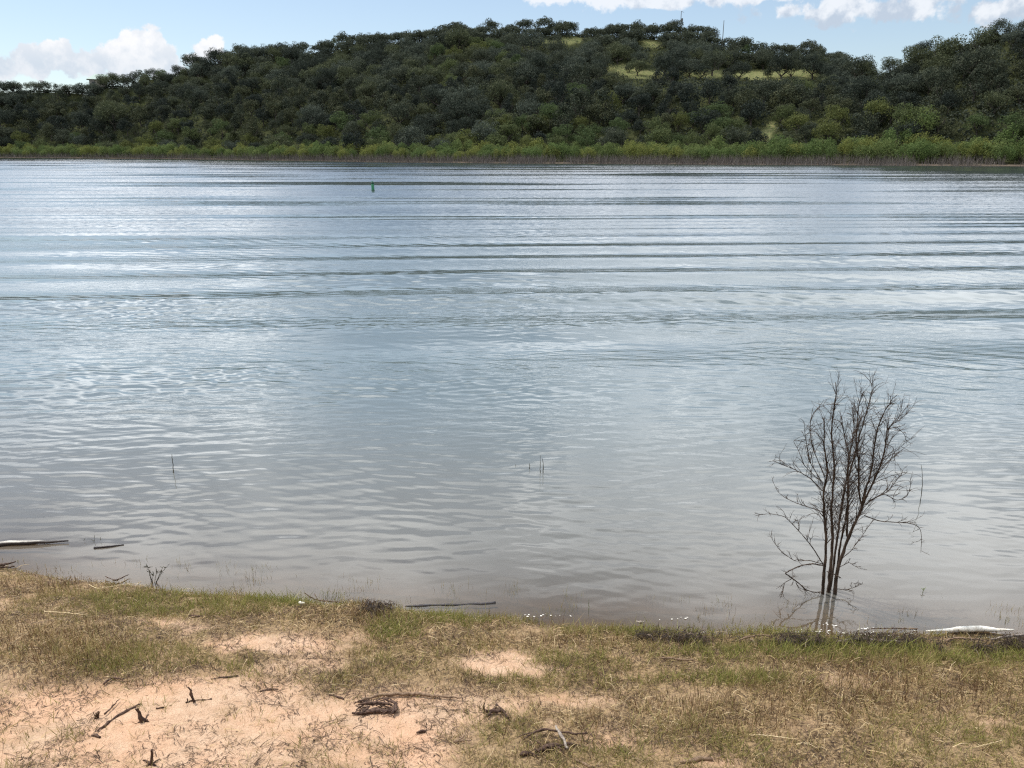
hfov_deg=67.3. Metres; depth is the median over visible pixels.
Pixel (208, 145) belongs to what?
elm tree
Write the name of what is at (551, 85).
juniper tree
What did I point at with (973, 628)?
foam patch
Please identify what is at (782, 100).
juniper tree
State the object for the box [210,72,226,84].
live oak
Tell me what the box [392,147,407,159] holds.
willow shrub
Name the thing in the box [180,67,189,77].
live oak
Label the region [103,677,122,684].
stick
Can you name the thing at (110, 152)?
willow shrub
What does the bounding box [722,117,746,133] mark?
elm tree
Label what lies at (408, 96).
juniper tree
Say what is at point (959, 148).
willow shrub
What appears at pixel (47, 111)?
juniper tree
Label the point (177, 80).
live oak
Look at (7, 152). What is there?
willow shrub
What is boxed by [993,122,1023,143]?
willow shrub
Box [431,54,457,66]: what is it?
live oak
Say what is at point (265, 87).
juniper tree
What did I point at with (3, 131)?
live oak
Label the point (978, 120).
elm tree
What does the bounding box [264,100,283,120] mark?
juniper tree
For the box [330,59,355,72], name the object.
live oak
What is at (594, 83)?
juniper tree
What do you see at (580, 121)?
elm tree
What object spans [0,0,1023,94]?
sky
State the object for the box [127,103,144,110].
elm tree
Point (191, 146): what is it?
willow shrub
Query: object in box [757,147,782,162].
willow shrub
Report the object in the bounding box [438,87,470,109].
live oak
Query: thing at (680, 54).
live oak
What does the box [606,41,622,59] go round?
live oak
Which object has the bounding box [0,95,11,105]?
live oak
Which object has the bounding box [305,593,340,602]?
stick
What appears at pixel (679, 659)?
stick
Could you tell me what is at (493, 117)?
live oak
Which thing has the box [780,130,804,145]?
juniper tree
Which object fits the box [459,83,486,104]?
live oak
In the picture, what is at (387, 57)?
live oak
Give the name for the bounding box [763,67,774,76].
juniper tree
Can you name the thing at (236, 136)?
juniper tree
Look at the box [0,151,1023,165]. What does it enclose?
flooded brush
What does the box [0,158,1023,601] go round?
lake water
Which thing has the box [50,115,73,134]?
juniper tree
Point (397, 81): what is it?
juniper tree
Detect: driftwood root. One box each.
[352,696,397,717]
[485,703,509,718]
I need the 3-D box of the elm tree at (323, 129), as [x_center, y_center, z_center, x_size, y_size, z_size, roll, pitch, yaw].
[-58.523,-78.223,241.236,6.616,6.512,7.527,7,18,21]
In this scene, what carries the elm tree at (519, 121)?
on the hill
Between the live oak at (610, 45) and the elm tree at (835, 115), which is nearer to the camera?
the elm tree at (835, 115)
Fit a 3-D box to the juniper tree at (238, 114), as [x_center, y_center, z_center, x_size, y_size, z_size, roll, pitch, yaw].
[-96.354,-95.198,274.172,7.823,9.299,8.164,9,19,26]
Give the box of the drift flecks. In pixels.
[527,614,915,637]
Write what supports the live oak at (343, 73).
on the hill
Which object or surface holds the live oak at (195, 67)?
on the hill
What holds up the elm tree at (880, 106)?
on the hill
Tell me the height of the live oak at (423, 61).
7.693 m
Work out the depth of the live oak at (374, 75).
274.65 m
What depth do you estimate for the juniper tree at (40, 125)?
316.82 m
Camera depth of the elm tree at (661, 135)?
190.51 m
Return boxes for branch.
[361,692,461,699]
[518,728,588,739]
[555,725,568,749]
[945,637,988,641]
[990,634,1022,639]
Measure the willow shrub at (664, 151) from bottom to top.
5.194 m
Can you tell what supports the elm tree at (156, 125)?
on the hill
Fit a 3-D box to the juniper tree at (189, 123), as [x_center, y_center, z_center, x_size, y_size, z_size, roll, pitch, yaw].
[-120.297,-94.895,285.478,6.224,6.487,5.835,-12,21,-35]
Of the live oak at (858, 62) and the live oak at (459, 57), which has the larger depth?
the live oak at (459, 57)
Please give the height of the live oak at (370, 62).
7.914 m
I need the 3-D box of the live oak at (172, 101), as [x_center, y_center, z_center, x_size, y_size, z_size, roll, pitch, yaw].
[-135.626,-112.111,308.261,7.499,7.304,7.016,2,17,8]
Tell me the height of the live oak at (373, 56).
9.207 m
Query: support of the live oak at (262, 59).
on the hill
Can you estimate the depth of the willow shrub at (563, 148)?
185.69 m
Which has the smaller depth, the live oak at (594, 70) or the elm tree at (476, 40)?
the live oak at (594, 70)
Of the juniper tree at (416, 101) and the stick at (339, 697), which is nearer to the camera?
the stick at (339, 697)
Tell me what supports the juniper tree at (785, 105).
on the hill
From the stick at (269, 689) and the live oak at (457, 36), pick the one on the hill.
the live oak at (457, 36)
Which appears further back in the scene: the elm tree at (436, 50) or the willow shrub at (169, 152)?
the elm tree at (436, 50)
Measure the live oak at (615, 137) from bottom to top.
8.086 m
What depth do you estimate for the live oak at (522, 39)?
290.45 m
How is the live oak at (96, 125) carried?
on the hill
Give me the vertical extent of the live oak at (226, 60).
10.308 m
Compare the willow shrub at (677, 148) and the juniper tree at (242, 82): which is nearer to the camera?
the willow shrub at (677, 148)
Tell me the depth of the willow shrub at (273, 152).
234.38 m
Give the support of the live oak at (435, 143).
on the hill
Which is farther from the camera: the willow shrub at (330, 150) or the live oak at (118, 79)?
the live oak at (118, 79)
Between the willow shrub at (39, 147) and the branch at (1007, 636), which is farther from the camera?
the willow shrub at (39, 147)
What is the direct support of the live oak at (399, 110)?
on the hill
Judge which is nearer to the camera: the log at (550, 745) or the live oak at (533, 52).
the log at (550, 745)
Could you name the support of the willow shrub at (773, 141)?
on the hill
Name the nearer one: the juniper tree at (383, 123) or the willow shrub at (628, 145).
the willow shrub at (628, 145)
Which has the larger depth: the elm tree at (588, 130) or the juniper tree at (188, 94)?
the juniper tree at (188, 94)
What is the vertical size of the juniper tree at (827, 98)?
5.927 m
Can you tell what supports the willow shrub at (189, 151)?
on the hill
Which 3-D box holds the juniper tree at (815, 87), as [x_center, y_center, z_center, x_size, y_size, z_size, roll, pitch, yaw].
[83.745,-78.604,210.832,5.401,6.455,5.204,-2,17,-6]
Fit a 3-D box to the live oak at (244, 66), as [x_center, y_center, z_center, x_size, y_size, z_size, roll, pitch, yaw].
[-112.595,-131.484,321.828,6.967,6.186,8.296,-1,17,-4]
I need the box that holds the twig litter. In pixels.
[0,566,1023,767]
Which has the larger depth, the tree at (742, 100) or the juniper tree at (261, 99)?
the juniper tree at (261, 99)
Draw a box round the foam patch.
[926,626,1013,631]
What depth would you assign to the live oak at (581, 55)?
266.65 m
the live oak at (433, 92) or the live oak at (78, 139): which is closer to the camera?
the live oak at (433, 92)
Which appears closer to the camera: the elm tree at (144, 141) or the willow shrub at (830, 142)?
the willow shrub at (830, 142)
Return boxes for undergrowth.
[0,29,1023,157]
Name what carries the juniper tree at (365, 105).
on the hill
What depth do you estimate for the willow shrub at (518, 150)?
188.85 m
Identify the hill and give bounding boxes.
[0,35,1023,165]
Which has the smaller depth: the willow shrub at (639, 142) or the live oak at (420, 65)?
the willow shrub at (639, 142)
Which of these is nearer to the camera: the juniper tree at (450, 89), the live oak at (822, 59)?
the juniper tree at (450, 89)
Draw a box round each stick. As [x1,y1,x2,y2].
[0,561,15,567]
[94,544,123,548]
[97,703,139,730]
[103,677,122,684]
[104,699,118,714]
[260,688,277,691]
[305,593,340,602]
[329,694,343,699]
[405,601,495,606]
[453,730,470,742]
[574,758,593,767]
[659,657,693,660]
[680,756,712,762]
[735,634,774,641]
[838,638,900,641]
[871,627,916,629]
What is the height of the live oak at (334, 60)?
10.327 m
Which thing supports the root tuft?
on the ground at (884, 609)
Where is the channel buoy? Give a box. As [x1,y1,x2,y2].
[371,181,374,190]
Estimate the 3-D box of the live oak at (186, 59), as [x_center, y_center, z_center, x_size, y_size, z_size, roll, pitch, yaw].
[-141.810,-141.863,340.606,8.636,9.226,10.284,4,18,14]
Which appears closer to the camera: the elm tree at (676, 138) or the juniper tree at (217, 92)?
the elm tree at (676, 138)
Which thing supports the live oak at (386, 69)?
on the hill
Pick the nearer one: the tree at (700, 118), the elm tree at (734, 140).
the elm tree at (734, 140)
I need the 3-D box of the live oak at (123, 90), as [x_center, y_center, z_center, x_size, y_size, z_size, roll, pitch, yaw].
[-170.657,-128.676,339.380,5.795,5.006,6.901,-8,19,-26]
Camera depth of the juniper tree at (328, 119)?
246.16 m
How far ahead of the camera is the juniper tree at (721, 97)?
203.34 m
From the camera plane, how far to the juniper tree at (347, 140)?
218.71 m
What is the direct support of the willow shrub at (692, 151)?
on the hill
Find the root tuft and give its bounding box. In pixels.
[93,711,99,718]
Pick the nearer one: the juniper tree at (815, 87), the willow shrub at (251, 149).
the juniper tree at (815, 87)
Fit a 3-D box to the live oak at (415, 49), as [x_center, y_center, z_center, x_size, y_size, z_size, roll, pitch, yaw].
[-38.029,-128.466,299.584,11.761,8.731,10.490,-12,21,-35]
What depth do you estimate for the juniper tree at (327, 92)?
267.61 m
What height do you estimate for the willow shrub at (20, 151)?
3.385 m
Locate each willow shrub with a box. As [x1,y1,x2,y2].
[1,147,13,154]
[10,147,21,155]
[12,150,22,156]
[22,143,37,153]
[24,146,36,153]
[34,144,47,154]
[39,149,52,155]
[44,145,57,153]
[55,146,68,154]
[61,143,77,155]
[69,147,81,155]
[79,144,93,156]
[90,146,101,155]
[96,145,111,155]
[108,149,119,155]
[110,144,124,155]
[123,146,132,154]
[132,145,144,154]
[144,146,156,155]
[151,145,165,155]
[153,149,165,155]
[161,142,178,154]
[167,149,180,156]
[174,144,192,154]
[183,148,194,155]
[185,144,195,153]
[197,147,210,155]
[211,144,226,155]
[214,147,224,156]
[233,143,247,154]
[236,146,249,156]
[246,146,259,156]
[258,149,275,156]
[265,141,278,155]
[268,148,280,157]
[275,147,290,157]
[280,144,297,153]
[281,146,298,156]
[297,148,311,156]
[298,143,314,154]
[302,146,316,156]
[308,143,327,157]
[312,140,332,157]
[324,144,339,157]
[330,145,347,157]
[337,150,350,157]
[342,148,357,157]
[344,143,365,154]
[359,149,372,157]
[360,145,377,156]
[374,146,389,157]
[380,140,397,157]
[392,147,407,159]
[398,142,415,157]
[399,148,413,157]
[410,143,431,153]
[410,148,427,158]
[413,145,430,156]
[422,149,437,158]
[430,145,446,155]
[435,151,450,158]
[437,141,458,158]
[441,146,457,156]
[452,138,474,155]
[453,150,465,159]
[465,147,482,158]
[471,140,491,150]
[477,150,495,158]
[479,144,499,155]
[491,148,506,158]
[493,145,511,158]
[503,142,526,155]
[506,146,523,160]
[512,146,529,158]
[521,146,542,158]
[523,143,544,158]
[524,137,547,149]
[542,144,559,158]
[544,142,568,158]
[553,144,573,159]
[562,145,581,158]
[570,140,584,149]
[577,146,596,158]
[592,142,614,157]
[596,150,612,157]
[601,142,621,158]
[614,147,630,159]
[617,139,639,158]
[627,141,647,158]
[631,143,651,159]
[645,141,662,156]
[645,142,671,157]
[650,146,663,159]
[662,143,679,155]
[665,145,684,159]
[666,140,685,159]
[681,143,698,156]
[681,146,701,159]
[686,144,708,158]
[692,149,710,159]
[699,146,723,159]
[706,135,728,159]
[718,144,739,160]
[718,148,738,159]
[725,142,745,159]
[736,139,758,156]
[741,145,761,158]
[748,141,768,155]
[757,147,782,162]
[765,139,792,158]
[766,134,797,154]
[776,147,798,160]
[781,142,812,159]
[795,142,823,159]
[803,137,837,157]
[814,138,828,157]
[820,144,841,159]
[832,137,858,159]
[837,135,870,158]
[846,144,873,160]
[850,139,885,159]
[853,135,881,147]
[864,138,897,162]
[874,137,905,158]
[881,127,915,152]
[893,142,926,160]
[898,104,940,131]
[901,131,939,150]
[906,137,932,161]
[913,140,940,161]
[923,144,946,160]
[931,134,954,159]
[932,140,961,159]
[938,140,967,159]
[961,135,988,157]
[966,141,994,162]
[971,137,1017,161]
[972,136,1000,160]
[990,144,1017,162]
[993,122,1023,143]
[1001,136,1023,162]
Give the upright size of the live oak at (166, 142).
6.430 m
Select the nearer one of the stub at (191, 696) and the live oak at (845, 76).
the stub at (191, 696)
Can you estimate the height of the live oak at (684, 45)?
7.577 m
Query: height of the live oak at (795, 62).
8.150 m
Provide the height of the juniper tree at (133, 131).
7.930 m
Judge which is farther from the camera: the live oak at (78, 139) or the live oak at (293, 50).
the live oak at (293, 50)
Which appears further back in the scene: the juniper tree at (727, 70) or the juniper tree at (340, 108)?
the juniper tree at (727, 70)
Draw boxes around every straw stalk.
[44,611,85,614]
[749,734,795,739]
[975,740,1002,747]
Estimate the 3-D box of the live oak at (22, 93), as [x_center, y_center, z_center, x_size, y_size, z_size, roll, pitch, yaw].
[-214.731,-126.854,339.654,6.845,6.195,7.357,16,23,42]
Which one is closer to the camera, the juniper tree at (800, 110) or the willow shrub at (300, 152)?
the juniper tree at (800, 110)
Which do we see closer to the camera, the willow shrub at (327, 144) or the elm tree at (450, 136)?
the elm tree at (450, 136)
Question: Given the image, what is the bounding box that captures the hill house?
[86,74,107,86]
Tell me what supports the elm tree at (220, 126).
on the hill
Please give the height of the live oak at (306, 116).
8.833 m
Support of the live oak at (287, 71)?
on the hill
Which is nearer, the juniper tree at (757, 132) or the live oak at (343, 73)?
the juniper tree at (757, 132)
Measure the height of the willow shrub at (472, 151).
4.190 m
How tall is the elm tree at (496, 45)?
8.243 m
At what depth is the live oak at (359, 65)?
290.50 m
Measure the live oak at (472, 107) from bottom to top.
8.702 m
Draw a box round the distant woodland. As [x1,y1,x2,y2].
[261,15,851,66]
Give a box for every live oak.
[0,81,7,91]
[0,92,26,108]
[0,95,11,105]
[0,108,16,126]
[0,125,14,137]
[0,135,14,146]
[1,81,18,91]
[2,81,23,92]
[17,89,33,102]
[23,81,42,92]
[32,81,56,92]
[51,128,69,144]
[59,83,75,94]
[68,111,90,129]
[68,133,88,145]
[73,82,87,96]
[83,82,97,90]
[84,83,102,94]
[86,116,117,136]
[93,100,130,130]
[94,74,111,85]
[97,99,117,111]
[98,140,115,148]
[100,72,121,88]
[113,75,129,85]
[118,86,131,94]
[119,74,135,86]
[128,70,143,80]
[129,83,147,99]
[137,74,151,86]
[143,68,157,76]
[147,78,169,97]
[154,104,172,116]
[155,73,169,81]
[157,139,180,150]
[164,72,177,83]
[165,95,182,109]
[167,96,186,108]
[171,64,184,72]
[171,74,190,86]
[175,82,202,99]
[180,52,199,66]
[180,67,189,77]
[184,77,205,85]
[187,76,204,84]
[188,55,203,65]
[188,62,209,78]
[191,86,209,102]
[198,57,218,73]
[203,50,218,61]
[205,65,224,77]
[208,47,228,65]
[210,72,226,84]
[216,49,245,68]
[219,65,244,81]
[221,140,241,152]
[228,52,256,73]
[231,43,245,53]
[231,46,254,63]
[233,62,250,75]
[236,76,261,91]
[244,44,260,60]
[247,64,269,83]
[247,142,263,151]
[248,72,265,86]
[254,56,274,67]
[255,48,270,57]
[259,61,280,77]
[259,134,296,156]
[260,78,279,90]
[263,68,284,81]
[265,47,284,63]
[273,41,287,52]
[276,64,304,85]
[276,124,297,136]
[279,77,299,88]
[280,44,295,61]
[280,46,301,60]
[288,58,305,71]
[289,50,303,61]
[293,118,309,134]
[295,132,317,143]
[296,58,318,73]
[296,106,322,123]
[298,50,316,62]
[298,64,333,79]
[299,104,328,120]
[304,70,323,88]
[306,112,336,128]
[307,77,326,90]
[308,61,333,71]
[309,56,331,65]
[310,66,343,86]
[317,46,333,57]
[319,53,334,63]
[326,53,354,65]
[328,54,350,73]
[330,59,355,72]
[333,65,359,84]
[335,49,348,57]
[341,119,365,135]
[344,56,374,75]
[354,79,380,101]
[357,49,382,66]
[361,63,386,76]
[363,60,385,74]
[363,74,393,91]
[364,74,387,84]
[370,62,400,79]
[371,45,388,62]
[380,53,396,64]
[381,98,415,124]
[382,43,395,53]
[382,64,412,84]
[383,42,405,56]
[385,122,407,138]
[388,49,418,67]
[391,131,411,146]
[395,125,430,149]
[399,37,419,56]
[399,43,428,59]
[401,57,420,75]
[404,55,430,67]
[405,65,436,82]
[408,52,429,61]
[408,61,423,69]
[409,121,439,137]
[410,112,442,132]
[412,103,434,115]
[420,65,445,82]
[420,85,454,110]
[421,35,442,46]
[423,43,448,60]
[427,136,452,149]
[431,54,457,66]
[432,99,468,119]
[434,109,460,123]
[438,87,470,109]
[440,30,468,48]
[443,119,464,136]
[444,27,472,48]
[445,51,468,65]
[449,60,476,81]
[458,115,478,131]
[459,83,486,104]
[460,98,492,120]
[461,44,486,62]
[464,60,490,82]
[464,120,499,145]
[466,93,493,115]
[469,48,495,64]
[478,78,520,109]
[480,108,512,124]
[484,113,518,130]
[488,58,522,78]
[489,84,507,106]
[498,33,518,50]
[501,48,529,64]
[510,57,538,76]
[512,61,541,87]
[512,98,543,116]
[515,30,546,50]
[519,53,555,82]
[519,92,549,113]
[523,47,541,56]
[525,50,551,61]
[544,37,568,55]
[547,50,573,67]
[556,57,572,74]
[559,54,589,85]
[569,44,591,61]
[569,49,590,64]
[575,47,597,65]
[578,38,593,48]
[580,62,606,83]
[581,39,604,55]
[585,50,614,68]
[592,61,608,77]
[595,128,628,148]
[602,126,623,141]
[604,42,634,63]
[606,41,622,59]
[612,84,636,103]
[613,81,640,102]
[616,37,641,59]
[627,58,648,75]
[631,49,651,62]
[648,55,675,74]
[651,50,687,79]
[663,45,690,62]
[668,42,696,57]
[678,58,702,77]
[687,41,713,64]
[687,47,705,65]
[688,62,713,76]
[700,50,726,75]
[706,43,725,55]
[708,47,733,69]
[721,52,737,67]
[721,124,756,150]
[729,60,751,78]
[749,49,773,69]
[767,50,797,79]
[779,56,802,76]
[801,52,826,79]
[806,54,830,72]
[814,74,838,85]
[819,63,839,77]
[826,52,856,69]
[831,70,852,84]
[836,54,876,77]
[843,71,889,103]
[855,89,897,111]
[859,61,878,77]
[876,65,918,82]
[877,72,925,98]
[878,56,904,72]
[887,119,925,142]
[892,62,924,78]
[899,45,938,70]
[902,39,936,54]
[917,52,957,78]
[919,66,958,91]
[923,33,972,62]
[949,43,1005,80]
[968,24,999,50]
[979,89,1014,113]
[988,18,1017,35]
[999,29,1022,45]
[1007,20,1023,33]
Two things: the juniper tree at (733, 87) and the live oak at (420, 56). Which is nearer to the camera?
the juniper tree at (733, 87)
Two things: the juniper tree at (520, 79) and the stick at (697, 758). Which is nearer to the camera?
the stick at (697, 758)
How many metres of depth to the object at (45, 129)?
311.80 m
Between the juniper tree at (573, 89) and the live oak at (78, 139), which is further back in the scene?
the live oak at (78, 139)
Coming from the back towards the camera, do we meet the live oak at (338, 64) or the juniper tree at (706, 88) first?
the live oak at (338, 64)
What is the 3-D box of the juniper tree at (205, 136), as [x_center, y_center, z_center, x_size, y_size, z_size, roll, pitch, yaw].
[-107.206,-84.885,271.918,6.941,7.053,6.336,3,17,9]
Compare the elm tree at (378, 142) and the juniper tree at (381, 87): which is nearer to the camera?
the elm tree at (378, 142)
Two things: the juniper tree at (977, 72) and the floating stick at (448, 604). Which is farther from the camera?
the juniper tree at (977, 72)
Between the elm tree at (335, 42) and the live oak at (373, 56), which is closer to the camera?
the live oak at (373, 56)
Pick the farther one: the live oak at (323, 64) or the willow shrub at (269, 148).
the live oak at (323, 64)
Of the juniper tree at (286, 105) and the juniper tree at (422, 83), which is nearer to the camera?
the juniper tree at (422, 83)
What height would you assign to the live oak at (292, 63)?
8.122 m
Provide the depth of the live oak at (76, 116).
313.75 m
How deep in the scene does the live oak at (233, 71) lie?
312.03 m
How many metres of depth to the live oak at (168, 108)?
300.67 m
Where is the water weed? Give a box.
[144,564,168,583]
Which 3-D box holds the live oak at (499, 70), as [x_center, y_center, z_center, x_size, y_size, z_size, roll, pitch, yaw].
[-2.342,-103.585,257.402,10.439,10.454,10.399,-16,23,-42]
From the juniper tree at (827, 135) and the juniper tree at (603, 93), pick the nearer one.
the juniper tree at (827, 135)
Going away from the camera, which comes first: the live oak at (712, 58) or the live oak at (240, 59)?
the live oak at (712, 58)
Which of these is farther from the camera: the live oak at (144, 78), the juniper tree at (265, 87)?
the live oak at (144, 78)
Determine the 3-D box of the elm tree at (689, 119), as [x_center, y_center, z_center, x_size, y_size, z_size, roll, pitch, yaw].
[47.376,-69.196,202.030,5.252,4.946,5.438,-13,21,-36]
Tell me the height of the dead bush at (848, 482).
1.962 m
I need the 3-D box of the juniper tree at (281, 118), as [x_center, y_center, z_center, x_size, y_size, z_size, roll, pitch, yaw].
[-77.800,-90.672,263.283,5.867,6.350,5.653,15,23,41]
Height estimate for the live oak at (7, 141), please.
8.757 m
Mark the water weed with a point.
(161, 571)
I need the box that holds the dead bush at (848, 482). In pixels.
[754,367,928,604]
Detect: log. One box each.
[0,540,68,546]
[519,740,579,757]
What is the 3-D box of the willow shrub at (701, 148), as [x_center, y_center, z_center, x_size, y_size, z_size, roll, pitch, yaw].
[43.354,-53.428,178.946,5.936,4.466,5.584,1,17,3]
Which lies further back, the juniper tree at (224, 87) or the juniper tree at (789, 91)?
the juniper tree at (224, 87)
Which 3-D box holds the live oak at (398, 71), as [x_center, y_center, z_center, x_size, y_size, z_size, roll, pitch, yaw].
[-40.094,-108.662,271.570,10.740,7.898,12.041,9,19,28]
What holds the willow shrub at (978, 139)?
on the hill
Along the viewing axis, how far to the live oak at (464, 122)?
217.22 m
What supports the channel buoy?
on the lake water
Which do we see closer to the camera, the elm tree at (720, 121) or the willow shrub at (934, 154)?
the willow shrub at (934, 154)
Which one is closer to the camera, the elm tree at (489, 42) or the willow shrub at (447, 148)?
the willow shrub at (447, 148)
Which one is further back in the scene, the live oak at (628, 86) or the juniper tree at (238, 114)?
the juniper tree at (238, 114)
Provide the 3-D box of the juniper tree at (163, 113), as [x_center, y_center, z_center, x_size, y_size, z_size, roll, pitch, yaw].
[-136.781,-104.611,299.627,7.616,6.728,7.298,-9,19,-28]
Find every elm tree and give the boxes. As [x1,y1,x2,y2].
[10,131,31,142]
[12,140,30,149]
[68,132,79,139]
[119,140,138,148]
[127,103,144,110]
[134,134,154,148]
[147,120,163,136]
[152,129,174,141]
[154,68,166,75]
[167,117,186,133]
[181,126,201,141]
[202,136,224,148]
[207,119,233,138]
[223,131,239,143]
[240,131,257,145]
[271,56,291,68]
[274,131,292,142]
[299,140,311,149]
[302,123,318,135]
[316,124,339,139]
[329,111,356,133]
[330,38,341,46]
[357,110,382,128]
[363,124,390,141]
[363,137,387,148]
[425,134,441,147]
[427,42,445,58]
[438,57,458,73]
[443,73,457,83]
[443,131,463,146]
[445,46,462,57]
[455,128,482,149]
[468,36,483,45]
[470,41,488,51]
[482,108,506,121]
[484,37,494,49]
[485,130,508,148]
[490,39,505,50]
[491,120,521,143]
[493,114,514,131]
[494,50,510,61]
[509,54,527,64]
[511,113,527,132]
[515,134,539,147]
[522,114,543,134]
[525,114,550,130]
[538,102,565,128]
[543,104,567,126]
[546,124,576,140]
[546,133,569,147]
[567,82,590,97]
[569,132,597,149]
[570,116,588,131]
[571,124,599,147]
[589,124,604,138]
[595,90,621,108]
[605,117,630,133]
[642,124,671,145]
[643,115,670,142]
[667,111,689,131]
[667,133,690,146]
[682,129,705,147]
[683,111,699,127]
[699,100,732,119]
[702,123,725,141]
[703,116,734,133]
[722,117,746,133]
[724,135,747,144]
[740,44,751,59]
[771,104,795,127]
[781,112,809,132]
[793,78,817,94]
[811,118,841,140]
[818,104,852,126]
[863,95,897,125]
[892,102,925,128]
[962,111,992,134]
[994,109,1023,137]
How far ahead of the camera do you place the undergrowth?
221.04 m
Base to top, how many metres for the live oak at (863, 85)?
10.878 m
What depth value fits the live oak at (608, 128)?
199.13 m
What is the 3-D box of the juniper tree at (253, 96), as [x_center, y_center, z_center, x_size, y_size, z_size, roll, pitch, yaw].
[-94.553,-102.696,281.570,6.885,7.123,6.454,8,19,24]
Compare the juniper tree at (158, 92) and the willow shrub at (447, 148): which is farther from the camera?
the juniper tree at (158, 92)
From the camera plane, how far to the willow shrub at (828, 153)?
167.12 m
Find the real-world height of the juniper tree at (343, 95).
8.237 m
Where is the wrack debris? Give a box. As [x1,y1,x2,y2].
[354,599,1023,660]
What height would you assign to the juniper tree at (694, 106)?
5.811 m
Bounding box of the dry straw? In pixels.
[0,564,1023,767]
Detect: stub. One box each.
[135,708,148,722]
[143,749,160,765]
[185,687,195,702]
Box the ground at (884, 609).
[0,536,1023,767]
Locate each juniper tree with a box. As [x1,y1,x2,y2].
[1,105,12,121]
[11,111,26,123]
[15,109,38,130]
[17,128,33,137]
[31,101,45,109]
[33,90,48,105]
[37,121,50,136]
[38,107,57,121]
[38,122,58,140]
[44,84,67,105]
[45,103,64,114]
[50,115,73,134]
[53,100,67,114]
[59,108,70,126]
[60,115,72,125]
[69,101,78,108]
[74,102,95,125]
[77,96,95,112]
[79,127,93,139]
[83,128,97,144]
[84,91,99,99]
[87,95,102,106]
[98,126,116,140]
[109,95,121,105]
[116,117,133,135]
[119,138,131,147]
[122,93,139,103]
[126,104,140,116]
[128,123,143,141]
[130,104,153,126]
[140,97,158,116]
[141,104,157,121]
[143,84,164,99]
[146,119,158,132]
[151,97,170,112]
[153,107,169,122]
[163,113,179,133]
[168,88,185,100]
[171,109,186,119]
[176,88,199,112]
[177,110,190,120]
[179,119,194,130]
[180,137,198,151]
[184,127,200,144]
[193,106,213,119]
[198,133,214,150]
[199,85,213,97]
[201,119,217,135]
[204,103,217,115]
[206,85,226,105]
[213,81,230,95]
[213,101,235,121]
[218,78,235,97]
[218,100,236,121]
[222,69,237,92]
[224,116,240,131]
[225,130,240,144]
[230,104,246,129]
[231,86,247,98]
[236,111,260,139]
[237,78,251,90]
[239,85,251,96]
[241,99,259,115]
[242,115,265,145]
[245,94,262,105]
[254,94,265,107]
[254,108,272,125]
[262,80,272,91]
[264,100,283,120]
[268,119,281,132]
[270,72,293,96]
[273,88,285,106]
[275,110,293,125]
[279,96,297,111]
[283,108,301,126]
[292,95,305,106]
[300,79,316,100]
[305,94,323,109]
[311,89,331,103]
[313,90,329,111]
[319,136,338,148]
[322,82,336,91]
[323,86,339,101]
[325,111,339,129]
[327,89,351,112]
[329,86,350,108]
[333,106,355,118]
[338,79,357,97]
[340,99,367,124]
[340,100,361,119]
[340,131,365,157]
[343,77,360,96]
[356,83,378,99]
[357,95,374,110]
[366,109,382,123]
[371,118,388,132]
[372,81,394,110]
[381,90,402,105]
[382,84,402,94]
[388,77,404,94]
[390,75,401,87]
[393,90,412,107]
[399,92,420,121]
[400,84,414,96]
[402,72,421,91]
[405,94,421,107]
[407,75,428,92]
[420,73,438,87]
[421,88,439,104]
[424,83,442,102]
[440,76,457,103]
[443,86,457,105]
[444,80,461,92]
[455,77,465,91]
[464,64,486,83]
[484,74,496,93]
[489,74,512,87]
[501,92,518,114]
[505,67,519,92]
[512,75,527,89]
[518,85,529,97]
[522,87,535,96]
[525,114,552,132]
[529,78,540,95]
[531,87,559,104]
[532,131,547,148]
[540,79,561,104]
[543,62,568,98]
[546,81,570,108]
[549,102,575,132]
[560,70,572,86]
[563,88,591,125]
[564,63,591,94]
[566,87,584,110]
[567,86,593,114]
[585,89,610,108]
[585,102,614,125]
[587,86,619,126]
[588,80,603,96]
[590,78,615,101]
[603,71,631,100]
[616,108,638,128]
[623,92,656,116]
[629,89,652,106]
[630,118,648,134]
[631,135,644,156]
[634,80,662,106]
[644,77,652,101]
[651,70,664,86]
[653,91,675,107]
[654,94,677,126]
[658,112,677,127]
[659,65,680,84]
[665,80,679,100]
[667,81,694,101]
[677,82,704,104]
[681,100,698,116]
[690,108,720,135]
[699,77,722,103]
[715,94,733,118]
[716,75,738,94]
[718,71,738,87]
[718,88,733,104]
[721,68,733,74]
[726,85,737,106]
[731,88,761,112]
[733,82,758,104]
[739,99,769,125]
[747,127,768,145]
[749,76,781,100]
[752,79,782,104]
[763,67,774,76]
[767,84,802,107]
[770,103,792,123]
[776,76,806,101]
[777,94,801,109]
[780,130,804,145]
[790,83,816,109]
[793,106,810,120]
[798,97,822,112]
[798,122,818,141]
[806,82,830,109]
[808,86,827,103]
[821,76,848,95]
[822,118,840,143]
[823,96,852,121]
[825,94,842,109]
[830,93,858,113]
[833,81,857,95]
[834,85,859,112]
[848,110,880,134]
[853,130,876,139]
[860,109,882,127]
[877,96,903,123]
[889,81,920,99]
[897,91,922,106]
[912,64,946,95]
[918,69,958,109]
[922,104,962,138]
[929,84,957,97]
[935,90,962,111]
[952,50,977,76]
[953,66,991,102]
[975,58,1010,88]
[987,73,1012,94]
[1007,58,1023,79]
[1007,85,1023,104]
[1009,32,1023,58]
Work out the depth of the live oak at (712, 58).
254.14 m
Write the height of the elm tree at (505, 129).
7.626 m
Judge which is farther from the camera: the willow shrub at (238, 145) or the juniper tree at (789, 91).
the willow shrub at (238, 145)

